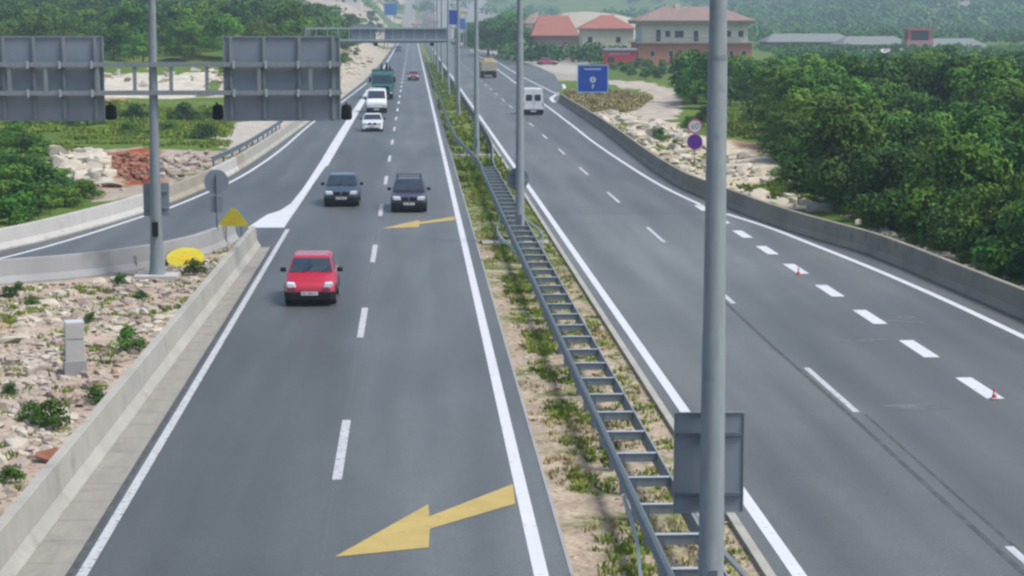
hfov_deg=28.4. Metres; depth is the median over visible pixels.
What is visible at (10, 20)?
tree
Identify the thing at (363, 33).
sign gantry
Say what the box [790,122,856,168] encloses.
tree
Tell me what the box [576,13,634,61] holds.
house
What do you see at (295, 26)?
tree
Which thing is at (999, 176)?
shrub
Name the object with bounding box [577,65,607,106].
direction sign
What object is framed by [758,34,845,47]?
shed
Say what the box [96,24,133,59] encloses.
tree
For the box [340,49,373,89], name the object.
rubble
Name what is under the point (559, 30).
house
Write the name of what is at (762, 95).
tree
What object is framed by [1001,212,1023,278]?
shrub
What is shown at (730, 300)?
road marking
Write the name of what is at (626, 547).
grass
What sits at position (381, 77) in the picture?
truck
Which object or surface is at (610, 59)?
window
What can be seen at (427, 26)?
street lamp
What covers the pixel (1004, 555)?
road seam
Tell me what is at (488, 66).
truck
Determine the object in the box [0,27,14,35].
tree
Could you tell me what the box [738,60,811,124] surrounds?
tree
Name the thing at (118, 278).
shrub
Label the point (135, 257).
marker stone
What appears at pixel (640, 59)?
tree
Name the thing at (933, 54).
tree
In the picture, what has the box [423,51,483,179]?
guardrail
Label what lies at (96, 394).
shrub
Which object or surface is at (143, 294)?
shrub
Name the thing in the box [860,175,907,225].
shrub
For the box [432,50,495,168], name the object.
guardrail
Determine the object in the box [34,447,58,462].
boulder
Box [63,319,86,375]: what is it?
utility pillar
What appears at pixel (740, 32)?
window
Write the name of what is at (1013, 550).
road marking
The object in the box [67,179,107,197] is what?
shrub
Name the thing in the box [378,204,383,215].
road marking
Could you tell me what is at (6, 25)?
tree
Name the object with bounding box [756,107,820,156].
tree
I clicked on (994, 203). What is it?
tree
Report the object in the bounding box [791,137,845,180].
shrub
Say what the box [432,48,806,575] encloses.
road marking
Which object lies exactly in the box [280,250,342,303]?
car
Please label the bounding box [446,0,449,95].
street lamp
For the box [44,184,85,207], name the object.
shrub
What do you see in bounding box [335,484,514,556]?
road marking
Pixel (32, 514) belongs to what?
concrete barrier
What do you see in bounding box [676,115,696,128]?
shrub
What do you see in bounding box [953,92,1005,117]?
tree
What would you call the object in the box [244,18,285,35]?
tree
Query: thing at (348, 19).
tree
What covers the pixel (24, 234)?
concrete barrier
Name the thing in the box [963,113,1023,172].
tree
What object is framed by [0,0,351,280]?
sign gantry
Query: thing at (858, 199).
shrub
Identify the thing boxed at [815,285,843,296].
road marking
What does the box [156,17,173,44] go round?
tree
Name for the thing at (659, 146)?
grass
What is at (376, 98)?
van
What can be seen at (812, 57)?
tree
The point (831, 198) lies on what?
shrub
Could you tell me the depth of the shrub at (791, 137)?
117.71 m
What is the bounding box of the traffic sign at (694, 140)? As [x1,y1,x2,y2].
[687,119,702,166]
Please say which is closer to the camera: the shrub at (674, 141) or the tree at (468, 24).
the shrub at (674, 141)
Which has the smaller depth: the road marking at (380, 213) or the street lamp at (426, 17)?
the road marking at (380, 213)
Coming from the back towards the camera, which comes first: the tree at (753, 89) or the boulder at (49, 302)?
the tree at (753, 89)
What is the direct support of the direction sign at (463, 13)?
on the ground at (574, 510)
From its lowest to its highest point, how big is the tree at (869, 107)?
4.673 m
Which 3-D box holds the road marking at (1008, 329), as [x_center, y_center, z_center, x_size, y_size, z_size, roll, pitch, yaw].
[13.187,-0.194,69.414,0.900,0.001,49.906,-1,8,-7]
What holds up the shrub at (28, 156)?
on the ground at (574, 510)
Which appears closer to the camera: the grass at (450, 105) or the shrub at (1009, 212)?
the shrub at (1009, 212)
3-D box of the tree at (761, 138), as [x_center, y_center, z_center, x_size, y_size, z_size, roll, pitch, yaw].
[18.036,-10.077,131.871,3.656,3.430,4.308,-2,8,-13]
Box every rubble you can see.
[0,244,233,515]
[44,145,126,190]
[104,67,222,86]
[105,152,149,183]
[160,149,216,178]
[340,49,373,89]
[449,142,749,575]
[585,107,834,211]
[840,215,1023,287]
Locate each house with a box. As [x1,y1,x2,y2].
[338,0,360,9]
[411,20,430,26]
[428,18,439,26]
[523,12,538,40]
[529,13,578,60]
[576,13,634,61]
[901,29,933,47]
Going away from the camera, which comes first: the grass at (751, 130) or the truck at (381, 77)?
the grass at (751, 130)
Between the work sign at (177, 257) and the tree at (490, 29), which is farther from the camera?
the tree at (490, 29)
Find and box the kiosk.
[602,48,636,66]
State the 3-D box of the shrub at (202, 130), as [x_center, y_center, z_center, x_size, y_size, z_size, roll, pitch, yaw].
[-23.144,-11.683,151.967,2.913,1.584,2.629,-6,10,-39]
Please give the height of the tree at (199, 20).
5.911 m
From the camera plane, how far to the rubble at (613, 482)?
50.49 m
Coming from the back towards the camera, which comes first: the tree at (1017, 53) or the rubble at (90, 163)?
the tree at (1017, 53)
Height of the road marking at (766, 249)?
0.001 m
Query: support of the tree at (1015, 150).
on the ground at (574, 510)
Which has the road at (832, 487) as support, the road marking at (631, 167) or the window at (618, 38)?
the road marking at (631, 167)
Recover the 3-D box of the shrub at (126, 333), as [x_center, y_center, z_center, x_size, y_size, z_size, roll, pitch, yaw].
[-10.443,1.489,55.276,0.975,0.985,0.953,2,8,15]
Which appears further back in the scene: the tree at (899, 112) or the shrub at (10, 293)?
the tree at (899, 112)
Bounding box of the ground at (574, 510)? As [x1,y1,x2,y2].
[0,0,1023,575]
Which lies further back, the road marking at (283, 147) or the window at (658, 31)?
the window at (658, 31)
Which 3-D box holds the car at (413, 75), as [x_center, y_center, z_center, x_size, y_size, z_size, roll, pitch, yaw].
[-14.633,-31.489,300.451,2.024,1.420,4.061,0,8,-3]
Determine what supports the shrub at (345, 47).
on the ground at (574, 510)
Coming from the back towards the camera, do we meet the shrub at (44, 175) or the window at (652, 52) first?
the window at (652, 52)
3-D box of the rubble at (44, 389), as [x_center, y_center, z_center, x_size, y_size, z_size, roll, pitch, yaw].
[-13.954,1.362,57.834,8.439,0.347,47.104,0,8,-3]
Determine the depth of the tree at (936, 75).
142.38 m
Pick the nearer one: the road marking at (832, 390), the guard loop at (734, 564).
the guard loop at (734, 564)
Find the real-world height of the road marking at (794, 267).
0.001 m
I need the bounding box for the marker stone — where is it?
[133,255,137,266]
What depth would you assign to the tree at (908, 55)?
218.94 m
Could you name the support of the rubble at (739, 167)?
on the ground at (574, 510)
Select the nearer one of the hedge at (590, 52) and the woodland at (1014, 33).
the hedge at (590, 52)
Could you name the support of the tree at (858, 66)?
on the ground at (574, 510)
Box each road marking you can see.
[0,83,366,258]
[76,229,289,575]
[248,90,367,227]
[326,43,398,165]
[332,420,350,479]
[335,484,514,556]
[357,308,367,336]
[370,245,377,261]
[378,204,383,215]
[386,217,454,227]
[417,43,548,575]
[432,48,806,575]
[471,50,704,205]
[495,60,555,93]
[549,84,565,101]
[606,192,619,201]
[646,227,664,241]
[694,205,704,210]
[725,295,735,303]
[726,214,1023,338]
[732,230,752,237]
[756,246,777,253]
[784,264,808,273]
[804,368,859,411]
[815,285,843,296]
[853,310,886,323]
[899,340,938,356]
[955,377,1004,398]
[1004,546,1023,563]
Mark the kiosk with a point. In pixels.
(612, 55)
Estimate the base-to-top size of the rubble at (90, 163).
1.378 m
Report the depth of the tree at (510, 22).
466.85 m
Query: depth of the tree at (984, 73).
131.99 m
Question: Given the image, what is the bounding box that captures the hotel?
[627,4,756,64]
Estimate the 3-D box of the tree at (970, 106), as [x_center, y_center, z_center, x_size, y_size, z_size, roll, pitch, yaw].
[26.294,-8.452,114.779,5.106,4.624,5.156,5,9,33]
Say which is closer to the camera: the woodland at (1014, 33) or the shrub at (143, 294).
the shrub at (143, 294)
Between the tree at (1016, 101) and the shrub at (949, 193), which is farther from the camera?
the tree at (1016, 101)
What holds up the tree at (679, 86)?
on the ground at (574, 510)
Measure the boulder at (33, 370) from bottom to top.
0.505 m
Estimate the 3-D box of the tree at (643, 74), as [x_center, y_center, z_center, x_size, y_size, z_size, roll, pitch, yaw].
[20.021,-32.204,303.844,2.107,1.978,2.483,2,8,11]
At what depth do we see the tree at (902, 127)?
102.63 m
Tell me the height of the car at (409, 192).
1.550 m
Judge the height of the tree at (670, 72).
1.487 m
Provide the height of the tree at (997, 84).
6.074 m
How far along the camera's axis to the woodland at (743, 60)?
281.53 m
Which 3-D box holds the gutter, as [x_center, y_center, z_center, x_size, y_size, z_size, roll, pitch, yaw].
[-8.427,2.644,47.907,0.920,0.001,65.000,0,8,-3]
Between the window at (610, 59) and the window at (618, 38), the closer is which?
the window at (610, 59)
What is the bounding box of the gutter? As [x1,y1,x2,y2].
[18,247,269,575]
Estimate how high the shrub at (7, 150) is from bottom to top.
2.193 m
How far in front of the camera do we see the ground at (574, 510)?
88.15 m
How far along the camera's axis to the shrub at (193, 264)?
71.42 m
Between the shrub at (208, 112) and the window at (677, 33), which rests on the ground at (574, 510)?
the shrub at (208, 112)
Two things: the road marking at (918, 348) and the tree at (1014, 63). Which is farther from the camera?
the tree at (1014, 63)
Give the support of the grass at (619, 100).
on the ground at (574, 510)
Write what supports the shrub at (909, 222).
on the ground at (574, 510)
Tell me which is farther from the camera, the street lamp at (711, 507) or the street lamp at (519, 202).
the street lamp at (519, 202)
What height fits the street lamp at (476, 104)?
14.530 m
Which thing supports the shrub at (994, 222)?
on the ground at (574, 510)
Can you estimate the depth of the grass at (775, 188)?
87.46 m
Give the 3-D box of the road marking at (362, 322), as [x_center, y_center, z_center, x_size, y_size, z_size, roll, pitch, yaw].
[-4.444,1.006,60.348,0.190,0.001,5.980,0,8,-3]
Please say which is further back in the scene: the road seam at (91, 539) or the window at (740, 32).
the window at (740, 32)
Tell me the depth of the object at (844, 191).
93.94 m
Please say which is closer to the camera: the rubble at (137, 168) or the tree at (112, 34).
the rubble at (137, 168)
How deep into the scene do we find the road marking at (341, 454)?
42.31 m
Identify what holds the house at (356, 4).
on the ground at (574, 510)
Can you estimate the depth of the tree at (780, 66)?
190.02 m
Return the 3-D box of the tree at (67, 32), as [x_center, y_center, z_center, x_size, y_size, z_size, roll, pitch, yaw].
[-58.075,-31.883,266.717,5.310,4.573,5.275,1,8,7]
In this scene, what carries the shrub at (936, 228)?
on the ground at (574, 510)
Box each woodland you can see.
[0,0,361,48]
[308,2,380,35]
[336,0,1023,29]
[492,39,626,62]
[674,49,1018,91]
[748,22,1023,43]
[753,42,1023,60]
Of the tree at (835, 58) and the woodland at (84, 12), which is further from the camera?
the woodland at (84, 12)
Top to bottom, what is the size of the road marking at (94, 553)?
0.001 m
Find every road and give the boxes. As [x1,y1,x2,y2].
[0,43,569,575]
[428,41,1023,575]
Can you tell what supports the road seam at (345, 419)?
on the road at (236, 481)
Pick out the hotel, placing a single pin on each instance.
(663, 33)
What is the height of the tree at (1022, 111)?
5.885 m
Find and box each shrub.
[0,122,31,137]
[0,136,25,153]
[0,146,18,161]
[0,151,44,171]
[0,154,37,181]
[0,162,39,194]
[0,180,21,209]
[0,190,41,224]
[0,285,19,297]
[0,381,19,393]
[0,462,27,483]
[2,121,39,124]
[3,131,49,155]
[7,157,78,192]
[10,187,59,216]
[11,281,25,291]
[14,399,48,421]
[23,294,40,304]
[28,396,70,428]
[30,134,51,143]
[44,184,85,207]
[47,167,74,183]
[60,121,97,126]
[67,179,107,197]
[81,385,106,404]
[82,311,97,321]
[108,272,127,284]
[109,325,148,350]
[113,121,141,133]
[117,104,148,117]
[133,290,147,298]
[159,121,182,130]
[166,102,207,119]
[182,122,222,138]
[183,257,206,274]
[200,108,211,118]
[340,43,350,50]
[340,51,352,61]
[340,56,347,63]
[650,126,670,139]
[668,139,680,146]
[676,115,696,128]
[693,105,706,125]
[706,110,732,125]
[767,155,798,179]
[774,135,801,165]
[783,139,799,154]
[786,164,817,194]
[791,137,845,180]
[816,155,859,202]
[824,185,853,204]
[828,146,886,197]
[841,173,881,211]
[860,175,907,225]
[869,179,922,227]
[873,185,920,229]
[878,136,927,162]
[895,198,930,237]
[907,153,965,189]
[909,152,936,176]
[913,177,987,244]
[922,204,974,253]
[952,167,996,188]
[961,191,1023,254]
[967,219,999,253]
[968,215,1020,271]
[969,156,1021,190]
[981,201,1023,269]
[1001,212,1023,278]
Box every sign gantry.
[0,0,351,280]
[305,24,456,91]
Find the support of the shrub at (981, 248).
on the ground at (574, 510)
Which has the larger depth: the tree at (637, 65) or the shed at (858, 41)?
the shed at (858, 41)
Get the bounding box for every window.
[587,36,592,42]
[608,57,614,61]
[616,36,620,42]
[650,50,654,56]
[656,29,660,41]
[665,30,670,36]
[674,30,683,37]
[693,30,698,41]
[729,50,733,56]
[738,30,743,36]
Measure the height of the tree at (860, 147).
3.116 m
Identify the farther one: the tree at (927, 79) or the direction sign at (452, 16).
the direction sign at (452, 16)
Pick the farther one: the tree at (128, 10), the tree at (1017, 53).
the tree at (128, 10)
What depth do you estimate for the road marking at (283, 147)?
101.39 m
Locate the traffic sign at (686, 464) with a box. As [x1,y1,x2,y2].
[673,411,744,512]
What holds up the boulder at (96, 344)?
on the ground at (574, 510)
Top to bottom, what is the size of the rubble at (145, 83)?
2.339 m
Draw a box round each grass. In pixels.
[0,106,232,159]
[0,249,228,503]
[425,62,510,188]
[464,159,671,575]
[563,88,653,111]
[615,120,754,188]
[727,109,768,139]
[743,178,1015,276]
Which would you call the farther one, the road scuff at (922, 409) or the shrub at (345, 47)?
the shrub at (345, 47)
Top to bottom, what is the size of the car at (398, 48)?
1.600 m
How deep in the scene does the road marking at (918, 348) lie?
55.44 m
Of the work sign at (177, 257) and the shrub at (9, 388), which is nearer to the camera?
the shrub at (9, 388)
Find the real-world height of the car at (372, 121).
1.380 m
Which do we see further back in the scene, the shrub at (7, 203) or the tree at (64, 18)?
the tree at (64, 18)
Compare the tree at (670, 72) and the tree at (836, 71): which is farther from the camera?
the tree at (670, 72)
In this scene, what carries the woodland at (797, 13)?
on the ground at (574, 510)
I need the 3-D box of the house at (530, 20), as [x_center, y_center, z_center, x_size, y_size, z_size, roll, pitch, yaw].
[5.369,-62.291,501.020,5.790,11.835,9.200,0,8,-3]
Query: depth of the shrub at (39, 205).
93.34 m
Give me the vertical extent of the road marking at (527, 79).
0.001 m
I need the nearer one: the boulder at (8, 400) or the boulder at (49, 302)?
the boulder at (8, 400)
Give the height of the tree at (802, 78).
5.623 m
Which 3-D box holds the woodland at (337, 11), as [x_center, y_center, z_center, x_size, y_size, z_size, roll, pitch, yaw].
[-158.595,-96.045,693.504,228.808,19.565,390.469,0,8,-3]
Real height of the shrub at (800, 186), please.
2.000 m
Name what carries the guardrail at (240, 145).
on the ground at (574, 510)
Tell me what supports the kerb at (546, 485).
on the ground at (574, 510)
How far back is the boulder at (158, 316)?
60.53 m
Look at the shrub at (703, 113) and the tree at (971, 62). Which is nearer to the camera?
the tree at (971, 62)
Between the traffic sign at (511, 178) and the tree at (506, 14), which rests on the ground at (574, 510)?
the tree at (506, 14)
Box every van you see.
[364,88,388,112]
[524,87,543,113]
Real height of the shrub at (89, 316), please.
0.513 m
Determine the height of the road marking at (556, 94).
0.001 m
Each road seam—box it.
[67,247,272,575]
[319,222,378,575]
[725,301,1023,575]
[864,414,1023,554]
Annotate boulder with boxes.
[0,336,29,342]
[0,399,17,403]
[4,438,29,446]
[24,363,37,376]
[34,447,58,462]
[38,299,58,305]
[70,310,84,317]
[92,342,109,347]
[122,297,133,305]
[153,314,164,320]
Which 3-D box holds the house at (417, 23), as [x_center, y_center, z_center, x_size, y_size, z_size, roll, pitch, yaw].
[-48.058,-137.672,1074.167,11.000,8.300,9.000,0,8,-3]
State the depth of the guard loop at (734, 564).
32.62 m
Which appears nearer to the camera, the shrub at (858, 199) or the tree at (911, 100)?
the shrub at (858, 199)
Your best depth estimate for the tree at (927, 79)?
160.54 m
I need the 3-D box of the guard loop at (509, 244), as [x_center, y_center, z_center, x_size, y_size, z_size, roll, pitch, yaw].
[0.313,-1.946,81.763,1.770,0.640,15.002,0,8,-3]
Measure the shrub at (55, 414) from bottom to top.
0.985 m
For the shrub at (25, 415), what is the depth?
45.24 m
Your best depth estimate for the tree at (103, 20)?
286.23 m
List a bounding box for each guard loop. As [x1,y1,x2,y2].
[497,214,544,256]
[622,495,748,575]
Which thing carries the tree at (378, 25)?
on the ground at (574, 510)
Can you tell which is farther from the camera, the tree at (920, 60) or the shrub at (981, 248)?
the tree at (920, 60)
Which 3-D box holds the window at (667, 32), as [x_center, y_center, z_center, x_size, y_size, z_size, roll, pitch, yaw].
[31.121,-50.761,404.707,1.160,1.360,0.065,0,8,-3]
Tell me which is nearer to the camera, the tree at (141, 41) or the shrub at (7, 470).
the shrub at (7, 470)
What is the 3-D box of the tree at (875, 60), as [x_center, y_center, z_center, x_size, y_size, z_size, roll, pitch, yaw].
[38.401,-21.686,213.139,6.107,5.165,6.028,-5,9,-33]
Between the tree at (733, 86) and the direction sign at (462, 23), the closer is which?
the tree at (733, 86)
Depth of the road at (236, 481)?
47.89 m
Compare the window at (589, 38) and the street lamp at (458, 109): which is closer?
the street lamp at (458, 109)
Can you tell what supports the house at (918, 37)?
on the ground at (574, 510)
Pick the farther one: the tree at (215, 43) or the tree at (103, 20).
the tree at (103, 20)
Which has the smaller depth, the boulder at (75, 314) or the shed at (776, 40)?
the boulder at (75, 314)
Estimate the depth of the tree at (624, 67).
337.02 m
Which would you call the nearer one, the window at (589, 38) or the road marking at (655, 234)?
the road marking at (655, 234)
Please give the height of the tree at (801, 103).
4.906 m
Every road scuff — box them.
[887,405,926,405]
[894,408,950,409]
[896,406,931,407]
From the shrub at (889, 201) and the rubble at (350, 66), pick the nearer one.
the shrub at (889, 201)
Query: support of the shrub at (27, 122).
on the ground at (574, 510)
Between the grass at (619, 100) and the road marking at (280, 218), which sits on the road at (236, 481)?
the road marking at (280, 218)
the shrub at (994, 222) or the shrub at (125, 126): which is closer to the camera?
the shrub at (994, 222)
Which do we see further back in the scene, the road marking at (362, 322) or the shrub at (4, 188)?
the shrub at (4, 188)
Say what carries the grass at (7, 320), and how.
on the ground at (574, 510)
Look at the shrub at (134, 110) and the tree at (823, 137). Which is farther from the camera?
the shrub at (134, 110)
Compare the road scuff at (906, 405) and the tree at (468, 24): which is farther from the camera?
the tree at (468, 24)
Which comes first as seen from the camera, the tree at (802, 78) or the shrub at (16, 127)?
the tree at (802, 78)
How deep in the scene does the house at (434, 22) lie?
1109.96 m
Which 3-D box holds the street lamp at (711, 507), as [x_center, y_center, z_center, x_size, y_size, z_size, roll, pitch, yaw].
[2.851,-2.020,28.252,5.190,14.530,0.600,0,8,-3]
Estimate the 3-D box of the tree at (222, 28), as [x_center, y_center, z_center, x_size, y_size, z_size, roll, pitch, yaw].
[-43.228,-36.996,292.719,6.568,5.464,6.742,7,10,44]
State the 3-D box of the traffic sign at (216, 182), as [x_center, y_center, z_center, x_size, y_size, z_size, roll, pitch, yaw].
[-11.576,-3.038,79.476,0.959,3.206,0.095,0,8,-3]
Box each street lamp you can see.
[375,1,392,48]
[418,1,434,49]
[427,2,428,52]
[429,1,429,55]
[431,0,431,59]
[433,0,434,63]
[436,0,437,71]
[440,0,442,80]
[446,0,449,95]
[456,0,460,114]
[474,0,479,154]
[515,0,524,241]
[698,0,727,575]
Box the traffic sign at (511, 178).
[507,168,528,189]
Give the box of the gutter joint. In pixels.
[27,257,262,563]
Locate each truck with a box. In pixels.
[369,62,395,98]
[480,58,496,77]
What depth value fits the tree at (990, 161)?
80.01 m
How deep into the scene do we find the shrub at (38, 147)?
129.28 m
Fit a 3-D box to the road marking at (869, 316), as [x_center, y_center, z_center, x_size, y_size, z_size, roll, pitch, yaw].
[10.834,0.870,61.376,0.420,0.001,2.893,0,8,-3]
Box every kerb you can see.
[426,69,573,575]
[491,141,775,575]
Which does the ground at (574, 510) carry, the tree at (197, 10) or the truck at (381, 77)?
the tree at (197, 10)
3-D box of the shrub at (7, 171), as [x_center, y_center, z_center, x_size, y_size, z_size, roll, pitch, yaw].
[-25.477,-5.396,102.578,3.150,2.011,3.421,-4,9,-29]
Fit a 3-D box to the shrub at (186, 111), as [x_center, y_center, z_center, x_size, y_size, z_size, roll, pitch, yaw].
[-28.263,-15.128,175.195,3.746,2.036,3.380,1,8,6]
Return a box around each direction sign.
[384,3,396,49]
[449,9,456,71]
[459,12,467,58]
[459,18,464,62]
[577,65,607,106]
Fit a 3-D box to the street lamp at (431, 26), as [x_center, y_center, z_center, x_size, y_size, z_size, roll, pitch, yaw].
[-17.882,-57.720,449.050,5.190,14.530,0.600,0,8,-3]
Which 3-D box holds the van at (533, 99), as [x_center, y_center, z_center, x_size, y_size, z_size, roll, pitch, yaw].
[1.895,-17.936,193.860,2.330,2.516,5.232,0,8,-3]
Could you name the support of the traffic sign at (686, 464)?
attached to the street lamp at (711, 507)
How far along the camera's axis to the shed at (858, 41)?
544.47 m
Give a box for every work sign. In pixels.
[166,248,203,267]
[218,208,248,241]
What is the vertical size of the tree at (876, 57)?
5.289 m
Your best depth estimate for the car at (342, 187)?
97.99 m
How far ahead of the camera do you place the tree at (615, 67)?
355.74 m
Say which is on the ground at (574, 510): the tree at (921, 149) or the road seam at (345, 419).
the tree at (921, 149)
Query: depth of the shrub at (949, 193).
79.38 m
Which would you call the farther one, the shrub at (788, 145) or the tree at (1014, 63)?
the tree at (1014, 63)
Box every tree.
[0,17,26,35]
[0,21,22,35]
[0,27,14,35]
[15,13,59,35]
[31,14,63,35]
[56,14,79,32]
[60,29,85,35]
[62,20,96,35]
[84,21,98,35]
[92,13,125,46]
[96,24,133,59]
[99,2,160,43]
[119,32,162,61]
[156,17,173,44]
[158,17,209,60]
[164,4,223,51]
[171,13,210,54]
[194,12,244,50]
[205,14,231,36]
[231,22,255,35]
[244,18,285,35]
[277,17,318,35]
[279,30,298,35]
[342,13,358,24]
[365,10,379,20]
[376,23,383,34]
[453,22,478,44]
[462,29,486,49]
[466,18,508,54]
[479,24,507,56]
[482,16,530,58]
[489,15,506,32]
[497,10,529,36]
[497,27,535,53]
[610,64,618,69]
[620,65,628,73]
[626,68,637,76]
[633,62,641,68]
[635,57,643,64]
[639,67,650,78]
[652,72,661,79]
[659,67,667,74]
[667,48,707,103]
[667,67,676,74]
[673,66,707,104]
[680,50,755,98]
[727,77,747,105]
[730,55,790,102]
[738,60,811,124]
[754,65,792,97]
[756,78,775,105]
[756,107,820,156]
[759,111,789,148]
[763,68,838,133]
[769,84,848,145]
[773,100,891,207]
[777,54,802,64]
[783,52,827,67]
[784,58,856,95]
[785,76,881,138]
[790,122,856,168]
[810,53,848,64]
[822,50,857,61]
[824,55,889,81]
[830,137,878,155]
[835,96,912,150]
[839,75,910,111]
[840,145,926,229]
[851,76,896,109]
[862,55,941,111]
[862,105,914,120]
[864,53,891,63]
[865,57,889,71]
[873,111,941,151]
[882,90,933,116]
[891,130,1016,219]
[893,51,925,61]
[903,56,941,90]
[904,49,950,63]
[905,140,946,164]
[907,127,946,148]
[908,57,986,113]
[909,67,940,94]
[909,112,955,147]
[922,45,972,62]
[925,58,1023,125]
[932,54,1011,98]
[941,170,1023,247]
[943,98,1015,131]
[944,103,1021,138]
[948,91,974,106]
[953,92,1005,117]
[953,137,1023,192]
[957,76,1023,138]
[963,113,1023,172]
[964,50,1019,70]
[978,77,1023,124]
[994,194,1023,255]
[997,51,1023,62]
[1004,54,1023,66]
[1006,70,1023,123]
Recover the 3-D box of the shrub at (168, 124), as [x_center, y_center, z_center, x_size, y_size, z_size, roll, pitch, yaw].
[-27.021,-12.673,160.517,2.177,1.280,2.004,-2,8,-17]
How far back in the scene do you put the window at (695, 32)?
404.99 m
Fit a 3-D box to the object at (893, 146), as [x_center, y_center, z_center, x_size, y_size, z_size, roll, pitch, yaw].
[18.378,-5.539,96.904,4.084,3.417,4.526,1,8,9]
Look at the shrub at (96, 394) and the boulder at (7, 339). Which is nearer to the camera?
the shrub at (96, 394)
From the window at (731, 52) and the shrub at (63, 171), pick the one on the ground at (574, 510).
the shrub at (63, 171)
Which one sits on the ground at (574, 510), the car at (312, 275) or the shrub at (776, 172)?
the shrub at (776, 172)
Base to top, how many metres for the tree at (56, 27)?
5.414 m
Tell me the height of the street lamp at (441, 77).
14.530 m
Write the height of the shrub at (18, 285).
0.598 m
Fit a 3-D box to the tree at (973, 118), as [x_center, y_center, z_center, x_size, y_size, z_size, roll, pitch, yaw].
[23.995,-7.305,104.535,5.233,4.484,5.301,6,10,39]
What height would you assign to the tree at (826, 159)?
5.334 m
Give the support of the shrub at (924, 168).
on the ground at (574, 510)
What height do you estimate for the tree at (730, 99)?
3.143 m
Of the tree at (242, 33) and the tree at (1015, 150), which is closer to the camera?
the tree at (1015, 150)
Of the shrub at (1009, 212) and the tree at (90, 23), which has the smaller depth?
the shrub at (1009, 212)
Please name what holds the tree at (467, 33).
on the ground at (574, 510)
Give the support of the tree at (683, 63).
on the ground at (574, 510)
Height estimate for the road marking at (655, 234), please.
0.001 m
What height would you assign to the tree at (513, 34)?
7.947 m
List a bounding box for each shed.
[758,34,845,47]
[830,36,901,49]
[931,38,986,46]
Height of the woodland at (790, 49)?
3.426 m
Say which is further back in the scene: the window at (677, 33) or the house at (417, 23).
the house at (417, 23)
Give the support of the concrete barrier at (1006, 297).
on the ground at (574, 510)
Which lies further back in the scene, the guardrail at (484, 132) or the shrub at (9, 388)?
the guardrail at (484, 132)
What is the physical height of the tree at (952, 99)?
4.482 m
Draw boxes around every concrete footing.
[455,154,495,155]
[482,240,548,244]
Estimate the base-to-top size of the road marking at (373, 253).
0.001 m
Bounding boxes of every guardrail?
[212,121,282,166]
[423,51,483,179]
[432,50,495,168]
[481,167,728,575]
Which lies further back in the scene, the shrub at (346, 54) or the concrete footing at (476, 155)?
the shrub at (346, 54)
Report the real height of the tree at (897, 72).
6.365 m
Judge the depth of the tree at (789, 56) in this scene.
210.32 m
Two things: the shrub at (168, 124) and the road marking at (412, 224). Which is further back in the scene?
the shrub at (168, 124)
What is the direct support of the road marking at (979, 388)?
on the road at (832, 487)
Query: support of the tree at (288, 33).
on the ground at (574, 510)
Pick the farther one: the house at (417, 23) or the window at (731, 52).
the house at (417, 23)
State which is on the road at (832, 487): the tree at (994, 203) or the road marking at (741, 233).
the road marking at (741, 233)
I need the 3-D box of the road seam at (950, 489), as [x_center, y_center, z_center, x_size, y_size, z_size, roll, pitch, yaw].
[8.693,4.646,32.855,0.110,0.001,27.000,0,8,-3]
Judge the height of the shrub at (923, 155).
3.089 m
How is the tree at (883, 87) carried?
on the ground at (574, 510)
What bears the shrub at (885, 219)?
on the ground at (574, 510)
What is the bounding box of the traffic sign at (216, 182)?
[204,170,228,229]
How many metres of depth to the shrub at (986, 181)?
83.37 m
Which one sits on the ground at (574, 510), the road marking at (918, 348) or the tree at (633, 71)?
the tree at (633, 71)
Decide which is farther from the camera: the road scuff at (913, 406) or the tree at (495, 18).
the tree at (495, 18)
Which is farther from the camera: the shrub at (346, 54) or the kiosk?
the kiosk
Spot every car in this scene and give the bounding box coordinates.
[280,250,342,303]
[321,172,362,205]
[360,113,385,130]
[387,173,430,210]
[395,46,401,51]
[407,71,419,80]
[537,58,557,64]
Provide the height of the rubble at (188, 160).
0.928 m
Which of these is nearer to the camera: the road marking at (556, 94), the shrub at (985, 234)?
the shrub at (985, 234)
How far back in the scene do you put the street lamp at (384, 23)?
613.59 m
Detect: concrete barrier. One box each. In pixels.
[0,121,309,250]
[0,225,239,285]
[0,226,260,575]
[558,94,1023,320]
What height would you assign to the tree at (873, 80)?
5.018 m
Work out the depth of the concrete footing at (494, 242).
81.32 m
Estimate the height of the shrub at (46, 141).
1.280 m
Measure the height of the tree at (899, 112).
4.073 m
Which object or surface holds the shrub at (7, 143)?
on the ground at (574, 510)
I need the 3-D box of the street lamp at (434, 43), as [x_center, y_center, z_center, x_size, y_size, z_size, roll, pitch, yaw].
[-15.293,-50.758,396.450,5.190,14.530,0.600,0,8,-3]
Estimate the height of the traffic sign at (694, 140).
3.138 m
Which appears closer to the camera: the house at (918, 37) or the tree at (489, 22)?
the tree at (489, 22)
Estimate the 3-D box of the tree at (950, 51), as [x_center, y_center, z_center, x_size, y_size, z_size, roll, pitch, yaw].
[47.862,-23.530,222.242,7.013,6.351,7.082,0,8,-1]
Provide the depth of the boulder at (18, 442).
42.72 m
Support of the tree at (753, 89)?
on the ground at (574, 510)

